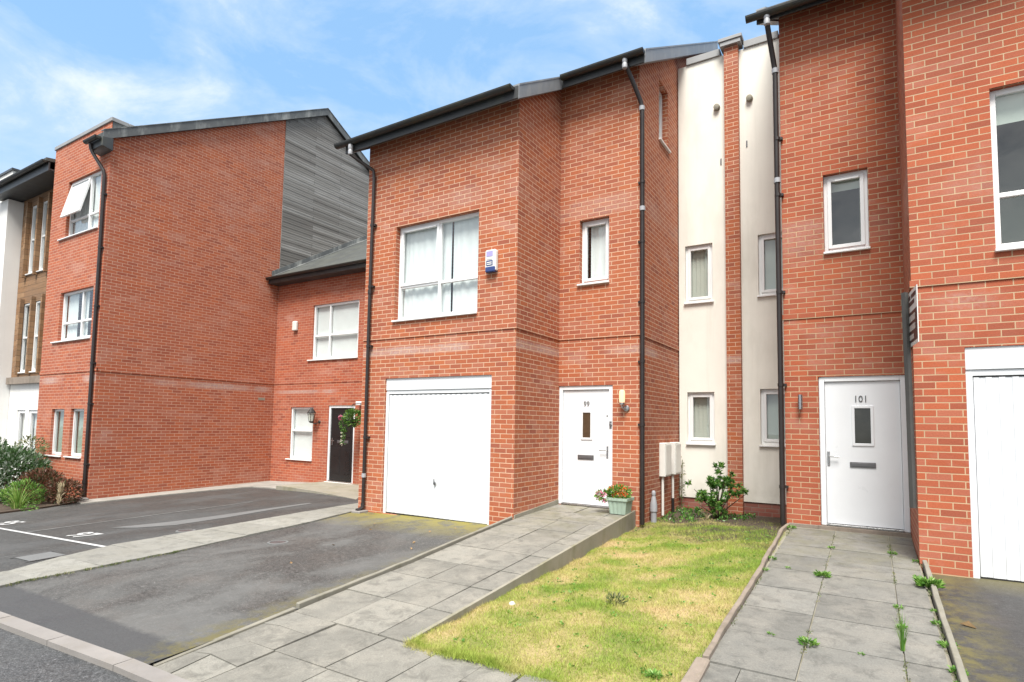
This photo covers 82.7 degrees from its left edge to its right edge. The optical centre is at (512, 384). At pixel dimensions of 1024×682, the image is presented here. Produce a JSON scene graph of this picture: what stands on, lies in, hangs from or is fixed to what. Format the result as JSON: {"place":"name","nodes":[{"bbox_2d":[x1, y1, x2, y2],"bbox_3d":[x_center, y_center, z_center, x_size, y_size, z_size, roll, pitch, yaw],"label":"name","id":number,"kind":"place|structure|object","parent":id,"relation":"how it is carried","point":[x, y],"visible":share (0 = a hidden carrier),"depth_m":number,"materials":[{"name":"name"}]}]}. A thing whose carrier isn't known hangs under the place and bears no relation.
{"place":"outdoors","nodes":[
{"label":"outdoors","id":0,"kind":"place"},
{"bbox_2d":[0,496,82,513],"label":"planting bed","id":1,"kind":"object","parent":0,"point":[5,508],"visible":0.26,"depth_m":12.33,"materials":[{"name":"soil"}]},
{"bbox_2d":[4,478,42,508],"bbox_3d":[-10.241,2.213,12.018,1.069,0.712,1.153,4,-5,-39],"label":"grass tuft","id":2,"kind":"object","parent":1,"relation":"on","point":[17,500],"visible":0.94,"depth_m":11.96,"materials":[{"name":"green plant"}]},
{"bbox_2d":[0,477,46,506],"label":"fern","id":3,"kind":"object","parent":1,"relation":"on","point":[18,483],"visible":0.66,"depth_m":12.43,"materials":[{"name":"green plant"}]},
{"bbox_2d":[0,437,52,502],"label":"shrub","id":4,"kind":"object","parent":1,"relation":"on","point":[14,457],"visible":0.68,"depth_m":13.40,"materials":[{"name":"green plant"}]},
{"bbox_2d":[19,504,38,510],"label":"weed","id":5,"kind":"object","parent":1,"relation":"on","point":[32,506],"visible":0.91,"depth_m":11.86,"materials":[{"name":"green plant"}]},
{"bbox_2d":[14,434,49,475],"bbox_3d":[-11.909,2.023,14.352,1.064,1.606,0.703,-2,-5,32],"label":"shrub","id":6,"kind":"object","parent":1,"relation":"on","point":[38,448],"visible":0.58,"depth_m":14.39,"materials":[{"name":"green plant"}]},
{"bbox_2d":[14,467,84,503],"bbox_3d":[-10.324,2.282,12.922,1.805,0.881,1.052,-2,-5,32],"label":"shrub","id":7,"kind":"object","parent":1,"relation":"on","point":[53,484],"visible":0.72,"depth_m":12.76,"materials":[{"name":"red plant"}]},
{"bbox_2d":[56,482,64,503],"bbox_3d":[-9.535,2.280,12.274,0.249,0.528,0.175,-2,-5,32],"label":"dry plume","id":8,"kind":"object","parent":1,"relation":"on","point":[60,489],"visible":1,"depth_m":12.27,"materials":[{"name":"plant"}]},
{"bbox_2d":[0,628,136,681],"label":"road","id":9,"kind":"structure","parent":0,"point":[23,659],"depth_m":4.01,"materials":[{"name":"grey asphalt"}]},
{"bbox_2d":[0,487,357,571],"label":"parking area","id":10,"kind":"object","parent":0,"point":[14,544],"visible":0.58,"depth_m":10.53,"materials":[{"name":"asphalt"}]},
{"bbox_2d":[0,521,23,524],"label":"bay number","id":11,"kind":"object","parent":10,"relation":"on","point":[10,522],"visible":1,"depth_m":10.16,"materials":[{"name":"white paint"}]},
{"bbox_2d":[11,551,69,561],"bbox_3d":[-5.838,2.123,7.199,0.510,0.028,0.450,-2,-5,32],"label":"inspection cover","id":12,"kind":"object","parent":10,"relation":"on","point":[38,556],"visible":0.96,"depth_m":7.20,"materials":[{"name":"metal"}]},
{"bbox_2d":[0,528,104,546],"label":"parking line","id":13,"kind":"object","parent":10,"relation":"on","point":[54,537],"visible":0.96,"depth_m":8.51,"materials":[{"name":"white paint"}]},
{"bbox_2d":[67,532,101,536],"bbox_3d":[-6.403,2.243,8.694,0.470,0.022,0.352,-2,-5,32],"label":"bay number","id":14,"kind":"object","parent":10,"relation":"on","point":[93,533],"visible":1,"depth_m":8.72,"materials":[{"name":"white paint"}]},
{"bbox_2d":[30,502,246,531],"bbox_3d":[-6.533,2.390,10.689,0.040,0.081,3.836,-2,-5,33],"label":"parking line","id":15,"kind":"object","parent":10,"relation":"on","point":[128,518],"visible":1,"depth_m":10.28,"materials":[{"name":"white paint"}]},
{"bbox_2d":[175,529,195,532],"bbox_3d":[-4.952,2.219,8.818,0.270,0.019,0.270,-2,-5,32],"label":"drain cover","id":16,"kind":"object","parent":10,"relation":"on","point":[182,530],"visible":0.85,"depth_m":8.82,"materials":[{"name":"metal"}]},
{"bbox_2d":[112,503,310,527],"bbox_3d":[-5.041,2.340,10.373,0.676,0.092,3.451,-3,-5,41],"label":"silt streak","id":17,"kind":"object","parent":10,"relation":"on","point":[190,520],"visible":1,"depth_m":9.93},
{"bbox_2d":[276,481,358,498],"bbox_3d":[-3.821,2.736,13.702,5.030,0.445,2.770,-2,-5,32],"label":"ramp","id":18,"kind":"object","parent":10,"relation":"on","point":[350,491],"depth_m":14.49,"materials":[{"name":"concrete"}]},
{"bbox_2d":[0,503,357,587],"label":"paving strip","id":19,"kind":"object","parent":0,"point":[115,553],"visible":0.72,"depth_m":7.67,"materials":[{"name":"grey concrete"}]},
{"bbox_2d":[77,481,310,503],"bbox_3d":[-7.610,2.744,14.614,2.400,0.291,5.190,-2,-5,32],"label":"concrete apron","id":20,"kind":"object","parent":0,"point":[269,484],"visible":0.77,"depth_m":14.96,"materials":[{"name":"grey concrete"}]},
{"bbox_2d":[0,512,487,663],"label":"driveway","id":21,"kind":"structure","parent":0,"point":[151,610],"depth_m":5.91,"materials":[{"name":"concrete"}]},
{"bbox_2d":[6,549,186,586],"bbox_3d":[-4.588,2.049,6.593,0.121,0.069,1.832,-2,-5,32],"label":"moss fringe","id":22,"kind":"object","parent":21,"relation":"on","point":[57,574],"visible":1,"depth_m":6.45,"materials":[{"name":"green plant"}]},
{"bbox_2d":[267,540,288,544],"bbox_3d":[-3.165,2.133,7.851,0.270,0.019,0.270,-2,-5,32],"label":"drain cover","id":23,"kind":"object","parent":21,"relation":"on","point":[276,542],"visible":0.99,"depth_m":7.83,"materials":[{"name":"metal"}]},
{"bbox_2d":[153,612,551,681],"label":"pavement","id":24,"kind":"structure","parent":0,"point":[295,647],"depth_m":4.07,"materials":[{"name":"grey concrete"}]},
{"bbox_2d":[0,0,787,173],"label":"sky","id":25,"kind":"structure","parent":0,"point":[68,67],"materials":[{"name":"blue"}]},
{"bbox_2d":[294,504,631,642],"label":"ramp path","id":26,"kind":"structure","parent":0,"point":[408,601],"depth_m":6.00,"materials":[{"name":"grey concrete"}]},
{"bbox_2d":[594,483,634,514],"bbox_3d":[1.601,1.796,9.235,0.613,0.470,0.431,-2,-5,32],"label":"flower planter","id":27,"kind":"object","parent":26,"relation":"on","point":[621,504],"visible":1,"depth_m":9.09,"materials":[{"name":"green plastic"}]},
{"bbox_2d":[148,509,903,665],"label":"ground","id":28,"kind":"structure","parent":0,"point":[151,664],"depth_m":4.42,"materials":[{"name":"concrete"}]},
{"bbox_2d":[0,167,23,468],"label":"rendered house","id":29,"kind":"structure","parent":28,"relation":"on","point":[11,217],"depth_m":17.48,"materials":[{"name":"white paint"}]},
{"bbox_2d":[0,157,55,488],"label":"timber house","id":30,"kind":"structure","parent":28,"relation":"on","point":[31,186],"depth_m":16.96,"materials":[{"name":"wood"}]},
{"bbox_2d":[16,410,25,447],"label":"window","id":31,"kind":"structure","parent":30,"relation":"in","point":[21,419],"depth_m":17.04,"materials":[{"name":"white plastic"}]},
{"bbox_2d":[18,303,29,373],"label":"window","id":32,"kind":"structure","parent":30,"relation":"in","point":[26,312],"depth_m":17.28,"materials":[{"name":"white plastic"}]},
{"bbox_2d":[27,410,37,448],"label":"window","id":33,"kind":"structure","parent":30,"relation":"in","point":[33,413],"depth_m":16.61,"materials":[{"name":"white plastic"}]},
{"bbox_2d":[29,301,39,372],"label":"window","id":34,"kind":"structure","parent":30,"relation":"in","point":[38,302],"depth_m":16.83,"materials":[{"name":"white plastic"}]},
{"bbox_2d":[25,205,46,275],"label":"window","id":35,"kind":"structure","parent":30,"relation":"in","point":[35,207],"depth_m":17.42,"materials":[{"name":"white plastic"}]},
{"bbox_2d":[36,201,47,271],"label":"window","id":36,"kind":"structure","parent":30,"relation":"in","point":[45,203],"depth_m":17.03,"materials":[{"name":"white plastic"}]},
{"bbox_2d":[0,611,190,681],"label":"kerb","id":37,"kind":"structure","parent":28,"relation":"on","point":[131,668],"depth_m":4.17,"materials":[{"name":"concrete"}]},
{"bbox_2d":[34,108,369,499],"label":"brick house","id":38,"kind":"structure","parent":28,"relation":"on","point":[173,246],"depth_m":15.30,"materials":[{"name":"brick"}]},
{"bbox_2d":[45,409,63,456],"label":"window","id":39,"kind":"structure","parent":38,"relation":"in","point":[56,431],"depth_m":14.71,"materials":[{"name":"white plastic"}]},
{"bbox_2d":[50,287,93,343],"bbox_3d":[-10.896,-1.694,14.511,2.070,1.309,0.229,-2,-5,32],"label":"window","id":40,"kind":"structure","parent":38,"relation":"in","point":[72,324],"depth_m":14.71,"materials":[{"name":"white plastic"}]},
{"bbox_2d":[63,409,83,458],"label":"window","id":41,"kind":"structure","parent":38,"relation":"in","point":[75,451],"depth_m":14.15,"materials":[{"name":"white plastic"}]},
{"bbox_2d":[57,170,101,240],"bbox_3d":[-10.885,-4.484,14.654,2.125,1.534,0.344,-2,-5,32],"label":"window","id":42,"kind":"structure","parent":38,"relation":"in","point":[83,199],"depth_m":14.67,"materials":[{"name":"white plastic"}]},
{"bbox_2d":[152,607,295,666],"bbox_3d":[-2.183,2.036,4.534,0.053,0.261,1.226,-1,-4,27],"label":"concrete edging","id":43,"kind":"object","parent":28,"relation":"on","point":[248,627],"visible":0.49,"depth_m":4.49,"materials":[{"name":"grey concrete"}]},
{"bbox_2d":[266,235,366,484],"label":"brick house","id":44,"kind":"structure","parent":28,"relation":"on","point":[319,351],"depth_m":16.73,"materials":[{"name":"brick"}]},
{"bbox_2d":[292,321,297,330],"bbox_3d":[-6.448,-1.731,17.251,0.180,0.280,0.088,-2,-5,32],"label":"alarm box","id":45,"kind":"object","parent":44,"relation":"attached to","point":[294,325],"visible":1,"depth_m":17.21,"materials":[{"name":"white plastic"}]},
{"bbox_2d":[285,407,313,460],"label":"window","id":46,"kind":"structure","parent":44,"relation":"in","point":[301,429],"depth_m":17.03,"materials":[{"name":"white plastic"}]},
{"bbox_2d":[307,408,319,423],"bbox_3d":[-5.609,0.899,16.413,0.348,0.455,0.222,4,-5,-36],"label":"wall lantern","id":47,"kind":"object","parent":44,"relation":"attached to","point":[311,415],"depth_m":16.33,"materials":[{"name":"black metal"}]},
{"bbox_2d":[307,300,358,360],"bbox_3d":[-5.043,-1.504,16.470,2.040,1.623,0.175,-2,-5,32],"label":"window","id":48,"kind":"structure","parent":44,"relation":"in","point":[336,325],"depth_m":16.53,"materials":[{"name":"white plastic"}]},
{"bbox_2d":[327,405,354,482],"bbox_3d":[-4.705,1.629,16.020,1.045,2.104,0.127,-2,-5,32],"label":"front door","id":49,"kind":"structure","parent":44,"relation":"in","point":[340,458],"depth_m":16.05,"materials":[{"name":"black paint"}]},
{"bbox_2d":[338,403,360,445],"bbox_3d":[-4.183,1.042,15.133,0.693,1.129,0.644,2,-4,-19],"label":"hanging basket","id":50,"kind":"object","parent":44,"relation":"hanging from","point":[349,422],"visible":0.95,"depth_m":15.09,"materials":[{"name":"green plant"}]},
{"bbox_2d":[296,516,512,609],"bbox_3d":[-0.931,2.125,6.994,0.081,0.528,4.218,-1,-4,27],"label":"concrete edging","id":51,"kind":"object","parent":28,"relation":"on","point":[314,599],"visible":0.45,"depth_m":6.20,"materials":[{"name":"grey concrete"}]},
{"bbox_2d":[406,510,635,640],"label":"retaining wall","id":52,"kind":"structure","parent":28,"relation":"on","point":[617,528],"depth_m":6.70,"materials":[{"name":"concrete"}]},
{"bbox_2d":[334,41,717,526],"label":"brick house","id":53,"kind":"structure","parent":28,"relation":"on","point":[489,398],"depth_m":9.92,"materials":[{"name":"brick"}]},
{"bbox_2d":[391,212,478,322],"bbox_3d":[-1.300,-1.975,10.044,1.835,1.769,0.259,-2,-5,32],"label":"window","id":54,"kind":"structure","parent":53,"relation":"in","point":[425,280],"depth_m":10.11,"materials":[{"name":"white plastic"}]},
{"bbox_2d":[383,375,491,524],"bbox_3d":[-1.292,1.057,9.764,2.277,2.372,0.093,-2,-5,32],"label":"garage door","id":55,"kind":"structure","parent":53,"relation":"in","point":[438,429],"depth_m":9.72,"materials":[{"name":"white metal"}]},
{"bbox_2d":[485,249,497,272],"bbox_3d":[-0.341,-1.968,9.299,0.210,0.365,0.086,-2,-5,32],"label":"alarm box","id":56,"kind":"object","parent":53,"relation":"attached to","point":[491,261],"visible":1,"depth_m":9.26,"materials":[{"name":"white plastic"}]},
{"bbox_2d":[558,385,612,508],"bbox_3d":[1.244,1.039,9.911,1.004,2.039,0.127,-2,-5,32],"label":"front door","id":57,"kind":"structure","parent":53,"relation":"in","point":[585,412],"depth_m":9.91,"materials":[{"name":"white paint"}]},
{"bbox_2d":[577,218,608,285],"bbox_3d":[1.436,-2.276,10.098,0.593,1.194,0.258,-2,-5,32],"label":"window","id":58,"kind":"structure","parent":53,"relation":"in","point":[599,228],"depth_m":10.19,"materials":[{"name":"white plastic"}]},
{"bbox_2d":[619,390,629,411],"bbox_3d":[1.811,0.270,9.495,0.178,0.355,0.105,3,-5,-33],"label":"wall lamp","id":59,"kind":"object","parent":53,"relation":"attached to","point":[625,408],"visible":1,"depth_m":9.44,"materials":[{"name":"glass"}]},
{"bbox_2d":[659,91,670,152],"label":"window","id":60,"kind":"structure","parent":53,"relation":"in","point":[660,95],"depth_m":11.17,"materials":[{"name":"white plastic"}]},
{"bbox_2d":[659,443,671,514],"bbox_3d":[2.707,1.666,10.307,0.122,1.260,0.360,-2,-5,32],"label":"meter box","id":61,"kind":"object","parent":53,"relation":"attached to","point":[665,464],"visible":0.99,"depth_m":10.19,"materials":[{"name":"white plastic"}]},
{"bbox_2d":[666,444,671,474],"bbox_3d":[2.761,1.330,10.300,0.008,0.530,0.320,-2,-5,32],"label":"door","id":62,"kind":"structure","parent":61,"relation":"in","point":[668,447],"depth_m":10.29,"materials":[{"name":"white plastic"}]},
{"bbox_2d":[670,442,680,512],"bbox_3d":[3.026,1.746,10.822,0.122,1.340,0.360,-2,-5,32],"label":"meter box","id":63,"kind":"object","parent":53,"relation":"attached to","point":[676,456],"visible":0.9,"depth_m":10.70,"materials":[{"name":"white plastic"}]},
{"bbox_2d":[676,444,680,472],"bbox_3d":[3.080,1.371,10.818,0.008,0.530,0.320,-2,-5,32],"label":"door","id":64,"kind":"structure","parent":63,"relation":"in","point":[678,446],"depth_m":10.81,"materials":[{"name":"white plastic"}]},
{"bbox_2d":[680,657,709,681],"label":"timber edging","id":65,"kind":"object","parent":28,"relation":"on","point":[697,669],"visible":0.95,"depth_m":3.73,"materials":[{"name":"brown wood"}]},
{"bbox_2d":[678,30,786,517],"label":"rendered house","id":66,"kind":"structure","parent":28,"relation":"on","point":[728,387],"depth_m":10.97,"materials":[{"name":"paint"}]},
{"bbox_2d":[684,244,713,304],"bbox_3d":[3.648,-2.137,11.354,0.560,1.168,0.245,-2,-5,32],"label":"window","id":67,"kind":"structure","parent":66,"relation":"in","point":[699,270],"depth_m":11.41,"materials":[{"name":"white plastic"}]},
{"bbox_2d":[686,392,715,445],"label":"window","id":68,"kind":"structure","parent":66,"relation":"in","point":[701,420],"depth_m":11.21,"materials":[{"name":"white plastic"}]},
{"bbox_2d":[757,232,782,297],"bbox_3d":[4.785,-2.182,10.656,0.560,1.178,0.245,-2,-5,32],"label":"window","id":69,"kind":"structure","parent":66,"relation":"in","point":[766,243],"depth_m":10.75,"materials":[{"name":"white plastic"}]},
{"bbox_2d":[759,389,785,447],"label":"window","id":70,"kind":"structure","parent":66,"relation":"in","point":[769,397],"depth_m":10.55,"materials":[{"name":"white plastic"}]},
{"bbox_2d":[702,523,789,659],"bbox_3d":[2.567,1.984,6.046,0.079,0.411,4.960,-1,-5,31],"label":"timber edging","id":71,"kind":"object","parent":28,"relation":"on","point":[728,620],"visible":0.48,"depth_m":5.02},
{"bbox_2d":[745,0,1023,582],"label":"brick house","id":72,"kind":"structure","parent":28,"relation":"on","point":[901,139],"depth_m":7.55,"materials":[{"name":"brick"}]},
{"bbox_2d":[798,395,802,408],"bbox_3d":[4.068,0.248,8.227,0.058,0.205,0.104,-2,-5,32],"label":"wall lamp","id":73,"kind":"object","parent":72,"relation":"attached to","point":[800,401],"visible":1,"depth_m":8.19,"materials":[{"name":"metal"}]},
{"bbox_2d":[823,169,870,254],"bbox_3d":[4.833,-2.412,8.428,1.145,1.725,0.770,-2,-5,32],"label":"window","id":74,"kind":"structure","parent":72,"relation":"in","point":[846,212],"depth_m":8.34,"materials":[{"name":"white plastic"}]},
{"bbox_2d":[819,375,910,532],"bbox_3d":[4.738,0.908,7.879,1.022,2.052,0.127,-2,-5,32],"label":"front door","id":75,"kind":"structure","parent":72,"relation":"in","point":[863,457],"depth_m":7.87,"materials":[{"name":"white paint"}]},
{"bbox_2d":[901,284,918,507],"bbox_3d":[4.323,0.155,6.339,0.086,2.360,0.784,-1,-4,25],"label":"estate board","id":76,"kind":"object","parent":72,"relation":"attached to","point":[910,321],"visible":1,"depth_m":6.35,"materials":[{"name":"metal"}]},
{"bbox_2d":[965,345,1023,582],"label":"garage door","id":77,"kind":"structure","parent":72,"relation":"in","point":[995,391],"depth_m":5.97,"materials":[{"name":"white metal"}]},
{"bbox_2d":[989,84,1023,251],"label":"window","id":78,"kind":"structure","parent":72,"relation":"in","point":[1007,104],"depth_m":6.50,"materials":[{"name":"white plastic"}]},
{"bbox_2d":[922,560,968,681],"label":"timber edging","id":79,"kind":"object","parent":28,"relation":"on","point":[955,657],"visible":0.63,"depth_m":4.31,"materials":[{"name":"wood"}]},
{"bbox_2d":[403,509,786,681],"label":"lawn ground","id":80,"kind":"structure","parent":0,"point":[772,521],"depth_m":4.94,"materials":[{"name":"green plant"}]},
{"bbox_2d":[606,592,627,605],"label":"dry clump","id":81,"kind":"object","parent":80,"relation":"on","point":[619,601],"visible":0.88,"depth_m":5.20,"materials":[{"name":"green plant"}]},
{"bbox_2d":[650,490,656,522],"bbox_3d":[2.344,2.038,9.678,0.124,0.540,0.124,-2,-5,32],"label":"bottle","id":82,"kind":"object","parent":80,"relation":"on","point":[653,506],"visible":0.94,"depth_m":9.63,"materials":[{"name":"grey plastic"}]},
{"bbox_2d":[644,668,662,678],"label":"weed","id":83,"kind":"object","parent":80,"relation":"on","point":[653,672],"visible":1,"depth_m":3.77,"materials":[{"name":"green plant"}]},
{"bbox_2d":[677,456,685,508],"bbox_3d":[3.199,1.864,11.072,0.206,1.045,0.172,-2,-5,32],"label":"climbing weed","id":84,"kind":"object","parent":80,"relation":"on","point":[683,485],"visible":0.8,"depth_m":11.07,"materials":[{"name":"green plant"}]},
{"bbox_2d":[662,505,755,522],"bbox_3d":[3.357,2.271,10.023,1.505,0.161,1.855,-2,-5,32],"label":"ground cover","id":85,"kind":"object","parent":80,"relation":"on","point":[689,511],"visible":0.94,"depth_m":10.05,"materials":[{"name":"green plant"}]},
{"bbox_2d":[684,461,748,517],"bbox_3d":[3.554,1.835,10.062,1.041,1.023,0.776,-2,-5,32],"label":"shrub","id":86,"kind":"object","parent":80,"relation":"on","point":[713,501],"visible":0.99,"depth_m":9.98,"materials":[{"name":"green plant"}]},
{"bbox_2d":[699,527,956,681],"bbox_3d":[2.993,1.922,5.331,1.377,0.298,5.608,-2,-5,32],"label":"garden path","id":87,"kind":"structure","parent":0,"point":[856,612],"depth_m":4.64,"materials":[{"name":"grey concrete"}]},
{"bbox_2d":[797,635,819,646],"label":"weed","id":88,"kind":"object","parent":87,"relation":"on","point":[810,642],"visible":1,"depth_m":4.16,"materials":[{"name":"green plant"}]},
{"bbox_2d":[812,569,832,577],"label":"weed","id":89,"kind":"object","parent":87,"relation":"on","point":[823,574],"visible":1,"depth_m":5.77,"materials":[{"name":"green plant"}]},
{"bbox_2d":[731,527,956,681],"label":"joint moss","id":90,"kind":"object","parent":87,"relation":"on","point":[809,631],"visible":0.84,"depth_m":4.74,"materials":[{"name":"green plant"}]},
{"bbox_2d":[893,604,903,608],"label":"weed","id":91,"kind":"object","parent":87,"relation":"on","point":[897,606],"visible":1,"depth_m":4.89,"materials":[{"name":"green plant"}]},
{"bbox_2d":[894,610,910,650],"bbox_3d":[2.718,1.716,4.069,0.142,0.285,0.130,-2,-5,32],"label":"weed","id":92,"kind":"object","parent":87,"relation":"on","point":[903,639],"visible":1,"depth_m":4.06,"materials":[{"name":"green plant"}]},
{"bbox_2d":[912,574,945,588],"bbox_3d":[3.883,1.843,5.432,0.271,0.103,0.274,-2,-5,32],"label":"weed","id":93,"kind":"object","parent":87,"relation":"on","point":[921,581],"visible":0.87,"depth_m":5.40,"materials":[{"name":"green plant"}]},
{"bbox_2d":[930,619,941,626],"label":"weed","id":94,"kind":"object","parent":87,"relation":"on","point":[937,622],"visible":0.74,"depth_m":4.51,"materials":[{"name":"green plant"}]},
{"bbox_2d":[936,640,960,648],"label":"weed","id":95,"kind":"object","parent":87,"relation":"on","point":[942,643],"visible":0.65,"depth_m":4.11,"materials":[{"name":"green plant"}]},
{"bbox_2d":[947,665,969,675],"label":"weed","id":96,"kind":"object","parent":87,"relation":"on","point":[952,668],"visible":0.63,"depth_m":3.72,"materials":[{"name":"green plant"}]},
{"bbox_2d":[932,574,1023,681],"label":"driveway","id":97,"kind":"structure","parent":0,"point":[991,646],"depth_m":4.65,"materials":[{"name":"grey asphalt"}]},
{"bbox_2d":[960,621,976,628],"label":"fallen leaf","id":98,"kind":"object","parent":97,"relation":"on","point":[968,623],"visible":0.83,"depth_m":4.59,"materials":[{"name":"brown plant"}]}
]}

